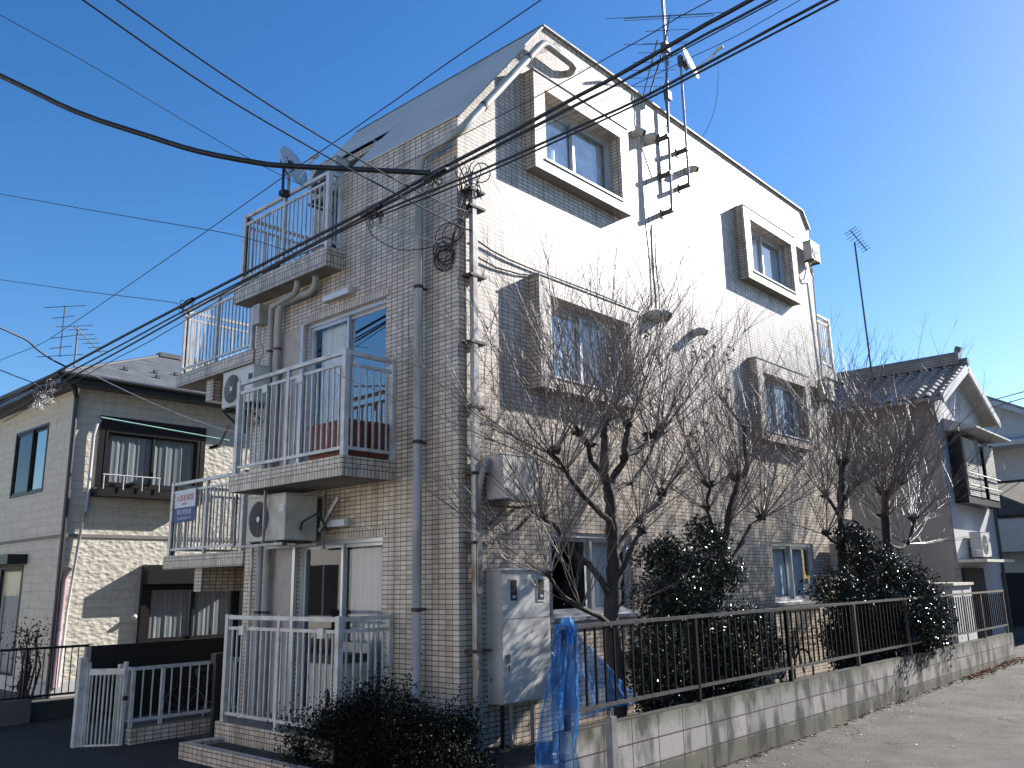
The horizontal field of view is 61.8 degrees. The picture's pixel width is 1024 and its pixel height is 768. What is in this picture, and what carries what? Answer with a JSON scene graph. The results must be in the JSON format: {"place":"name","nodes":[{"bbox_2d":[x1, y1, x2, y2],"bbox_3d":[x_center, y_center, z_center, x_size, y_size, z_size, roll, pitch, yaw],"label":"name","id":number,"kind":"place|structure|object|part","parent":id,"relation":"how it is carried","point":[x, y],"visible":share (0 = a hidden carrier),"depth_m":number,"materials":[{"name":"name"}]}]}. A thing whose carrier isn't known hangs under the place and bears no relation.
{"place":"outdoors","nodes":[
{"label":"outdoors","id":0,"kind":"place"},
{"bbox_2d":[0,279,177,303],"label":"overhead cable","id":1,"kind":"object","parent":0,"point":[92,292],"visible":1,"depth_m":11.61,"materials":[{"name":"black rubber"}]},
{"bbox_2d":[0,716,213,767],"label":"driveway","id":2,"kind":"structure","parent":0,"point":[45,743],"depth_m":9.81,"materials":[{"name":"grey asphalt"}]},
{"bbox_2d":[0,617,60,699],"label":"garden plant","id":3,"kind":"object","parent":2,"relation":"on","point":[37,636],"visible":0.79,"depth_m":12.61,"materials":[{"name":"green plant"}]},
{"bbox_2d":[0,644,89,726],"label":"boundary railing","id":4,"kind":"object","parent":2,"relation":"on","point":[22,710],"visible":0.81,"depth_m":12.19,"materials":[{"name":"metal"}]},
{"bbox_2d":[70,657,128,747],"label":"entrance gate","id":5,"kind":"structure","parent":2,"relation":"on","point":[85,671],"depth_m":10.17,"materials":[{"name":"white metal"}]},
{"bbox_2d":[0,0,754,404],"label":"overhead cable","id":6,"kind":"object","parent":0,"point":[630,68],"visible":0.99,"depth_m":8.37,"materials":[{"name":"black rubber"}]},
{"bbox_2d":[0,327,65,366],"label":"overhead cable","id":7,"kind":"object","parent":6,"relation":"attached to","point":[36,348],"visible":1,"depth_m":12.06,"materials":[{"name":"black rubber"}]},
{"bbox_2d":[178,297,194,314],"bbox_3d":[-4.158,-0.995,10.961,0.326,0.189,0.130,-11,-16,36],"label":"cable splice","id":8,"kind":"object","parent":6,"relation":"attached to","point":[187,302],"visible":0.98,"depth_m":10.92,"materials":[{"name":"black plastic"}]},
{"bbox_2d":[360,202,383,227],"bbox_3d":[-1.474,-1.782,9.067,0.328,0.214,0.184,-13,-17,41],"label":"cable splice","id":9,"kind":"object","parent":6,"relation":"attached to","point":[373,209],"visible":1,"depth_m":9.02,"materials":[{"name":"black plastic"}]},
{"bbox_2d":[0,0,772,410],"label":"overhead cable","id":10,"kind":"object","parent":9,"relation":"attached to","point":[444,174],"visible":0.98,"depth_m":8.26,"materials":[{"name":"black rubber"}]},
{"bbox_2d":[28,377,60,410],"bbox_3d":[-7.099,0.184,12.982,0.945,0.451,0.225,-13,-17,41],"label":"cable splice","id":11,"kind":"object","parent":10,"relation":"attached to","point":[49,386],"visible":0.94,"depth_m":12.92,"materials":[{"name":"grey metal"}]},
{"bbox_2d":[0,370,46,392],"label":"overhead cable","id":12,"kind":"object","parent":11,"relation":"attached to","point":[24,379],"visible":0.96,"depth_m":11.99,"materials":[{"name":"black rubber"}]},
{"bbox_2d":[4,0,777,421],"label":"overhead cable","id":13,"kind":"object","parent":9,"relation":"attached to","point":[432,178],"visible":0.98,"depth_m":8.34,"materials":[{"name":"black rubber"}]},
{"bbox_2d":[474,0,799,159],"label":"overhead cable","id":14,"kind":"object","parent":13,"relation":"attached to","point":[644,79],"visible":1,"depth_m":7.19,"materials":[{"name":"black rubber"}]},
{"bbox_2d":[366,220,441,250],"bbox_3d":[-1.246,-1.598,9.444,0.855,0.242,0.412,4,-14,-22],"label":"overhead cable","id":15,"kind":"object","parent":9,"relation":"hanging from","point":[395,248],"visible":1,"depth_m":9.45,"materials":[{"name":"black rubber"}]},
{"bbox_2d":[0,0,827,418],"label":"overhead cable","id":16,"kind":"object","parent":9,"relation":"attached to","point":[468,176],"visible":1,"depth_m":8.09,"materials":[{"name":"black rubber"}]},
{"bbox_2d":[373,0,838,218],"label":"overhead cable","id":17,"kind":"object","parent":16,"relation":"attached to","point":[698,72],"visible":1,"depth_m":7.26,"materials":[{"name":"black rubber"}]},
{"bbox_2d":[423,165,448,187],"bbox_3d":[-0.763,-2.057,8.565,0.325,0.188,0.181,-13,-17,41],"label":"cable splice","id":18,"kind":"object","parent":6,"relation":"attached to","point":[440,170],"visible":0.98,"depth_m":8.54,"materials":[{"name":"grey plastic"}]},
{"bbox_2d":[0,73,430,175],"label":"overhead cable","id":19,"kind":"object","parent":18,"relation":"attached to","point":[190,148],"visible":0.99,"depth_m":8.48,"materials":[{"name":"black rubber"}]},
{"bbox_2d":[0,626,1023,767],"bbox_3d":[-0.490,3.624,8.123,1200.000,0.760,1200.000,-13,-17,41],"label":"road","id":20,"kind":"structure","parent":0,"point":[978,724],"depth_m":9.54,"materials":[{"name":"grey asphalt"}]},
{"bbox_2d":[0,352,250,698],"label":"neighbour house","id":21,"kind":"structure","parent":20,"relation":"on","point":[85,495],"depth_m":16.23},
{"bbox_2d":[0,554,27,675],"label":"window frame","id":22,"kind":"structure","parent":21,"relation":"in","point":[11,577],"depth_m":16.73,"materials":[{"name":"brown metal"}]},
{"bbox_2d":[9,422,49,498],"bbox_3d":[-9.259,1.615,17.357,1.740,1.340,1.012,-13,-17,41],"label":"window frame","id":23,"kind":"structure","parent":21,"relation":"in","point":[28,470],"depth_m":17.10,"materials":[{"name":"brown metal"}]},
{"bbox_2d":[39,305,103,366],"bbox_3d":[-9.202,-0.768,18.188,1.096,1.566,1.174,-1,-13,0],"label":"roof antenna","id":24,"kind":"object","parent":21,"relation":"on","point":[76,335],"visible":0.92,"depth_m":17.82,"materials":[{"name":"grey metal"}]},
{"bbox_2d":[90,415,229,502],"bbox_3d":[-7.073,1.528,16.808,1.602,1.528,2.380,-13,-17,41],"label":"window frame","id":25,"kind":"structure","parent":21,"relation":"in","point":[129,465],"depth_m":16.53,"materials":[{"name":"brown metal"}]},
{"bbox_2d":[101,417,229,440],"bbox_3d":[-6.567,0.873,16.377,0.028,0.174,2.551,-13,-17,41],"label":"laundry pole","id":26,"kind":"object","parent":21,"relation":"attached to","point":[163,428],"visible":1,"depth_m":16.29,"materials":[{"name":"silver metal"}]},
{"bbox_2d":[136,565,242,642],"bbox_3d":[-6.477,4.387,16.969,1.240,1.530,2.180,-13,-17,41],"label":"window frame","id":27,"kind":"structure","parent":21,"relation":"in","point":[169,609],"depth_m":16.49,"materials":[{"name":"brown metal"}]},
{"bbox_2d":[84,636,240,721],"bbox_3d":[-5.052,4.464,12.887,0.070,1.160,2.760,-13,-17,41],"label":"board fence","id":28,"kind":"object","parent":20,"relation":"on","point":[146,654],"visible":0.45,"depth_m":12.67,"materials":[{"name":"black wood"}]},
{"bbox_2d":[124,658,239,744],"bbox_3d":[-4.066,4.109,10.927,0.390,1.090,1.788,-13,-17,41],"label":"entrance fence","id":29,"kind":"object","parent":20,"relation":"on","point":[159,730],"visible":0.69,"depth_m":10.49,"materials":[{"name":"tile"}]},
{"bbox_2d":[162,657,239,722],"bbox_3d":[-4.072,4.319,11.934,0.473,0.944,1.678,-13,-17,41],"label":"bicycle","id":30,"kind":"object","parent":20,"relation":"on","point":[203,671],"visible":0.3,"depth_m":11.73,"materials":[{"name":"metal"}]},
{"bbox_2d":[209,652,222,737],"bbox_3d":[-3.609,3.882,10.453,0.120,1.140,0.150,-13,-17,41],"label":"mailbox post","id":31,"kind":"object","parent":20,"relation":"on","point":[217,660],"visible":0.68,"depth_m":10.45,"materials":[{"name":"black metal"}]},
{"bbox_2d":[178,736,344,767],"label":"planter wall","id":32,"kind":"structure","parent":20,"relation":"on","point":[217,752],"depth_m":8.78,"materials":[{"name":"tile"}]},
{"bbox_2d":[257,653,504,767],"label":"clipped shrub","id":33,"kind":"object","parent":32,"relation":"in","point":[368,742],"visible":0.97,"depth_m":7.81,"materials":[{"name":"green plant"}]},
{"bbox_2d":[162,24,851,763],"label":"apartment building","id":34,"kind":"structure","parent":20,"relation":"on","point":[392,574],"depth_m":10.58,"materials":[{"name":"tile"}]},
{"bbox_2d":[1,194,294,252],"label":"overhead cable","id":35,"kind":"object","parent":34,"relation":"attached to","point":[149,220],"visible":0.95,"depth_m":11.15,"materials":[{"name":"black rubber"}]},
{"bbox_2d":[0,15,318,193],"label":"overhead cable","id":36,"kind":"object","parent":34,"relation":"attached to","point":[146,98],"visible":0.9,"depth_m":9.10,"materials":[{"name":"black rubber"}]},
{"bbox_2d":[73,364,245,435],"bbox_3d":[-4.980,0.214,12.052,2.906,1.234,0.087,-4,-13,14],"label":"overhead cable","id":37,"kind":"object","parent":34,"relation":"attached to","point":[159,405],"visible":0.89,"depth_m":12.05,"materials":[{"name":"rubber"}]},
{"bbox_2d":[173,488,195,522],"bbox_3d":[-4.822,1.792,12.607,0.610,0.470,0.009,-13,-17,41],"label":"rental sign","id":38,"kind":"object","parent":34,"relation":"attached to","point":[184,508],"visible":1,"depth_m":12.59,"materials":[{"name":"white plastic"}]},
{"bbox_2d":[222,364,271,433],"bbox_3d":[-3.529,0.216,11.368,0.772,0.812,0.367,-13,-17,41],"label":"air conditioner","id":39,"kind":"object","parent":34,"relation":"attached to","point":[232,378],"visible":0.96,"depth_m":11.29,"materials":[{"name":"paint"}]},
{"bbox_2d":[0,0,540,360],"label":"overhead cable","id":40,"kind":"object","parent":34,"relation":"attached to","point":[307,160],"visible":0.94,"depth_m":9.63,"materials":[{"name":"black rubber"}]},
{"bbox_2d":[82,0,470,230],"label":"overhead cable","id":41,"kind":"object","parent":34,"relation":"attached to","point":[157,52],"visible":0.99,"depth_m":7.47,"materials":[{"name":"black rubber"}]},
{"bbox_2d":[279,157,289,197],"bbox_3d":[-3.041,-2.763,11.467,0.100,0.580,0.120,-13,-17,41],"label":"cable bracket","id":42,"kind":"object","parent":34,"relation":"attached to","point":[284,193],"visible":0.74,"depth_m":11.41,"materials":[{"name":"black metal"}]},
{"bbox_2d":[232,490,339,548],"bbox_3d":[-2.669,1.609,10.074,1.380,0.680,0.558,-13,-17,41],"label":"air conditioner","id":43,"kind":"object","parent":34,"relation":"attached to","point":[281,520],"visible":1,"depth_m":9.91,"materials":[{"name":"grey metal"}]},
{"bbox_2d":[116,0,470,212],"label":"overhead cable","id":44,"kind":"object","parent":34,"relation":"attached to","point":[189,51],"visible":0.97,"depth_m":7.48,"materials":[{"name":"black rubber"}]},
{"bbox_2d":[280,146,318,190],"bbox_3d":[-2.849,-2.876,11.517,0.520,0.676,0.475,1,-13,-9],"label":"satellite dish","id":45,"kind":"object","parent":34,"relation":"attached to","point":[299,176],"visible":0.73,"depth_m":11.48,"materials":[{"name":"metal"}]},
{"bbox_2d":[308,155,349,215],"bbox_3d":[-2.494,-2.803,12.162,0.632,0.572,0.530,-13,-17,41],"label":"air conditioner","id":46,"kind":"object","parent":34,"relation":"attached to","point":[337,158],"visible":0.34,"depth_m":11.99,"materials":[{"name":"grey metal"}]},
{"bbox_2d":[331,199,337,247],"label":"balcony door","id":47,"kind":"structure","parent":34,"relation":"in","point":[333,246],"depth_m":12.83,"materials":[{"name":"silver metal"}]},
{"bbox_2d":[306,642,366,723],"bbox_3d":[-1.855,3.169,8.989,0.510,0.840,0.518,-13,-17,41],"label":"washing machine","id":48,"kind":"object","parent":34,"relation":"on","point":[357,662],"visible":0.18,"depth_m":8.90,"materials":[{"name":"metal"}]},
{"bbox_2d":[297,537,382,714],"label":"balcony door","id":49,"kind":"structure","parent":34,"relation":"in","point":[343,578],"depth_m":10.12,"materials":[{"name":"white glass"}]},
{"bbox_2d":[304,299,385,460],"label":"balcony door","id":50,"kind":"structure","parent":34,"relation":"in","point":[363,324],"depth_m":11.00,"materials":[{"name":"glass"}]},
{"bbox_2d":[308,418,388,460],"bbox_3d":[-1.829,0.655,9.550,0.730,0.390,0.580,-13,-17,41],"label":"planter box","id":51,"kind":"object","parent":34,"relation":"on","point":[358,453],"visible":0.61,"depth_m":9.36,"materials":[{"name":"wood"}]},
{"bbox_2d":[374,224,440,241],"bbox_3d":[-1.165,-1.673,9.490,0.787,0.286,0.013,-3,-13,7],"label":"overhead cable","id":52,"kind":"object","parent":34,"relation":"attached to","point":[407,233],"visible":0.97,"depth_m":9.48,"materials":[{"name":"metal"}]},
{"bbox_2d":[478,452,538,529],"bbox_3d":[-0.060,1.132,8.991,0.347,0.762,0.770,-13,-17,41],"label":"air conditioner","id":53,"kind":"object","parent":34,"relation":"attached to","point":[492,461],"visible":0.67,"depth_m":8.89,"materials":[{"name":"paint"}]},
{"bbox_2d":[485,568,551,748],"bbox_3d":[0.095,2.841,8.811,0.229,1.845,0.800,-13,-17,41],"label":"meter cabinet","id":54,"kind":"object","parent":34,"relation":"attached to","point":[518,639],"visible":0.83,"depth_m":8.71,"materials":[{"name":"metal"}]},
{"bbox_3d":[0.153,2.191,8.893,0.023,0.455,0.745,-13,-17,41],"label":"upper door","id":55,"kind":"part","parent":54,"relation":"part of","materials":[{"name":"paint"}]},
{"bbox_3d":[0.164,2.808,8.750,0.021,0.790,0.745,-13,-17,41],"label":"lower door","id":56,"kind":"part","parent":54,"relation":"part of","materials":[{"name":"paint"}]},
{"bbox_2d":[395,0,710,168],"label":"overhead cable","id":57,"kind":"object","parent":34,"relation":"attached to","point":[560,83],"visible":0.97,"depth_m":7.76,"materials":[{"name":"black rubber"}]},
{"bbox_2d":[549,532,640,628],"bbox_3d":[0.619,2.386,10.445,1.090,1.050,1.690,-13,-17,41],"label":"window frame","id":58,"kind":"structure","parent":34,"relation":"in","point":[560,608],"depth_m":10.58,"materials":[{"name":"silver metal"}]},
{"bbox_2d":[606,0,722,218],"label":"antenna mast","id":59,"kind":"object","parent":34,"relation":"attached to","point":[666,136],"visible":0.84,"depth_m":13.04,"materials":[{"name":"metal"}]},
{"bbox_2d":[676,45,723,192],"bbox_3d":[2.978,-4.261,13.461,0.515,2.532,0.721,8,-16,-33],"label":"satellite dish","id":60,"kind":"object","parent":34,"relation":"attached to","point":[686,65],"visible":0.88,"depth_m":13.55,"materials":[{"name":"metal"}]},
{"bbox_2d":[703,67,718,134],"bbox_3d":[3.261,-4.707,14.095,0.059,1.184,0.607,5,-15,-26],"label":"overhead cable","id":61,"kind":"object","parent":34,"relation":"on","point":[715,104],"visible":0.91,"depth_m":13.98,"materials":[{"name":"black rubber"}]},
{"bbox_2d":[771,542,821,607],"bbox_3d":[4.321,3.241,14.442,1.090,1.050,1.660,-13,-17,41],"label":"window frame","id":62,"kind":"structure","parent":34,"relation":"in","point":[790,561],"depth_m":14.25,"materials":[{"name":"silver metal"}]},
{"bbox_2d":[802,240,825,414],"bbox_3d":[5.859,-1.098,16.360,0.234,3.372,0.432,-13,-17,41],"label":"downpipe","id":63,"kind":"object","parent":34,"relation":"attached to","point":[811,251],"visible":0.98,"depth_m":16.56,"materials":[{"name":"grey plastic"}]},
{"bbox_2d":[816,380,834,403],"bbox_3d":[5.896,0.151,16.059,0.200,0.402,0.432,-13,-17,41],"label":"air conditioner","id":64,"kind":"object","parent":34,"relation":"attached to","point":[820,384],"visible":0.39,"depth_m":15.95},
{"bbox_2d":[829,544,854,574],"bbox_3d":[5.890,3.119,15.222,0.260,0.542,0.612,-13,-17,41],"label":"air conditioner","id":65,"kind":"object","parent":34,"relation":"attached to","point":[833,554],"visible":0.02,"depth_m":15.04,"materials":[{"name":"grey metal"}]},
{"bbox_2d":[465,740,552,767],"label":"garden soil","id":66,"kind":"structure","parent":20,"relation":"on","point":[525,755],"depth_m":8.22,"materials":[{"name":"brown soil"}]},
{"bbox_2d":[292,155,807,717],"bbox_3d":[1.417,0.702,8.532,3.149,5.824,6.424,-13,-17,41],"label":"garden tree","id":67,"kind":"object","parent":66,"relation":"on","point":[612,589],"visible":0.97,"depth_m":8.49,"materials":[{"name":"grey plant"}]},
{"bbox_2d":[620,510,797,712],"bbox_3d":[1.969,2.650,9.582,1.648,2.526,2.722,-13,-17,41],"label":"camellia bush","id":68,"kind":"object","parent":66,"relation":"on","point":[684,597],"visible":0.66,"depth_m":9.33,"materials":[{"name":"green plant"}]},
{"bbox_2d":[581,279,893,696],"bbox_3d":[3.063,1.195,10.381,3.016,5.647,5.355,-13,-17,41],"label":"garden tree","id":69,"kind":"object","parent":66,"relation":"on","point":[738,478],"visible":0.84,"depth_m":10.97,"materials":[{"name":"grey plant"}]},
{"bbox_2d":[717,308,948,664],"bbox_3d":[5.520,1.608,13.578,2.360,6.207,6.289,-13,-17,41],"label":"garden tree","id":70,"kind":"object","parent":66,"relation":"on","point":[842,495],"visible":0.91,"depth_m":13.55,"materials":[{"name":"brown plant"}]},
{"bbox_2d":[798,517,962,673],"bbox_3d":[5.816,3.379,13.270,1.917,2.626,3.353,-13,-17,41],"label":"camellia bush","id":71,"kind":"object","parent":66,"relation":"on","point":[894,576],"visible":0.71,"depth_m":12.92,"materials":[{"name":"green plant"}]},
{"bbox_2d":[805,310,1016,657],"bbox_3d":[7.469,1.713,15.292,2.984,6.721,6.577,-13,-17,41],"label":"garden tree","id":72,"kind":"object","parent":66,"relation":"on","point":[885,493],"visible":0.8,"depth_m":15.49,"materials":[{"name":"grey plant"}]},
{"bbox_2d":[931,582,977,644],"bbox_3d":[8.819,4.762,17.124,0.600,1.530,1.400,-13,-17,41],"label":"storage box","id":73,"kind":"object","parent":66,"relation":"on","point":[958,587],"visible":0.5,"depth_m":16.83,"materials":[{"name":"white metal"}]},
{"bbox_2d":[535,617,631,767],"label":"blue tarp","id":74,"kind":"object","parent":20,"relation":"on","point":[567,673],"visible":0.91,"depth_m":6.72,"materials":[{"name":"blue plastic"}]},
{"bbox_2d":[605,708,618,767],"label":"marker post","id":75,"kind":"object","parent":20,"relation":"on","point":[611,740],"visible":1,"depth_m":6.67,"materials":[{"name":"metal"}]},
{"bbox_2d":[552,633,1015,767],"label":"block wall","id":76,"kind":"structure","parent":20,"relation":"on","point":[726,730],"depth_m":8.88,"materials":[{"name":"concrete"}]},
{"bbox_2d":[560,590,1008,731],"bbox_3d":[4.995,3.370,11.665,0.045,0.840,13.680,-13,-17,41],"label":"boundary fence","id":77,"kind":"object","parent":76,"relation":"on","point":[698,686],"visible":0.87,"depth_m":9.21,"materials":[{"name":"brown metal"}]},
{"bbox_2d":[713,657,1023,767],"bbox_3d":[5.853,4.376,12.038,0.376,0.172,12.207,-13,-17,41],"label":"fallen leaves","id":78,"kind":"object","parent":20,"relation":"on","point":[987,670],"visible":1,"depth_m":13.93,"materials":[{"name":"brown plant"}]},
{"bbox_2d":[826,346,1014,649],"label":"tiled roof house","id":79,"kind":"structure","parent":20,"relation":"on","point":[951,561],"depth_m":19.81,"materials":[{"name":"paint"}]},
{"bbox_2d":[844,226,874,390],"bbox_3d":[8.803,-1.734,21.200,0.423,4.428,0.600,2,-13,-12],"label":"roof antenna","id":80,"kind":"object","parent":79,"relation":"on","point":[861,293],"visible":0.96,"depth_m":21.42,"materials":[{"name":"grey metal"}]},
{"bbox_2d":[942,419,1010,508],"bbox_3d":[11.151,1.904,20.267,0.690,1.930,3.100,-13,-17,41],"label":"bay window","id":81,"kind":"structure","parent":79,"relation":"in","point":[986,496],"depth_m":19.83,"materials":[{"name":"brown metal"}]},
{"bbox_2d":[968,531,991,558],"bbox_3d":[10.729,3.693,19.585,0.280,0.592,0.762,-13,-17,41],"label":"air conditioner","id":82,"kind":"object","parent":79,"relation":"attached to","point":[981,545],"visible":0.99,"depth_m":19.35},
{"bbox_2d":[958,559,1014,638],"bbox_3d":[10.752,4.947,19.123,0.600,2.000,2.350,-13,-17,41],"label":"door","id":83,"kind":"structure","parent":79,"relation":"in","point":[976,575],"depth_m":19.14,"materials":[{"name":"metal"}]},
{"bbox_2d":[984,396,1023,625],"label":"pale house","id":84,"kind":"structure","parent":20,"relation":"on","point":[1010,511],"depth_m":25.46,"materials":[{"name":"paint"}]},
{"bbox_2d":[989,391,1023,400],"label":"overhead cable","id":85,"kind":"object","parent":84,"relation":"attached to","point":[1006,396],"visible":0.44,"depth_m":21.61,"materials":[{"name":"grey metal"}]},
{"bbox_2d":[996,479,1023,517],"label":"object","id":86,"kind":"structure","parent":84,"relation":"in","point":[1011,497],"depth_m":25.53,"materials":[{"name":"paint"}]},
{"bbox_2d":[0,0,1023,406],"label":"sky","id":87,"kind":"structure","parent":0,"point":[899,122],"materials":[{"name":"blue"}]},
{"bbox_2d":[759,627,816,684],"bbox_3d":[3.792,3.854,11.786,0.473,0.944,1.678,-13,-17,41],"label":"bicycle","id":88,"kind":"object","parent":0,"point":[796,655],"visible":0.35,"depth_m":12.09,"materials":[{"name":"metal"}]}
]}

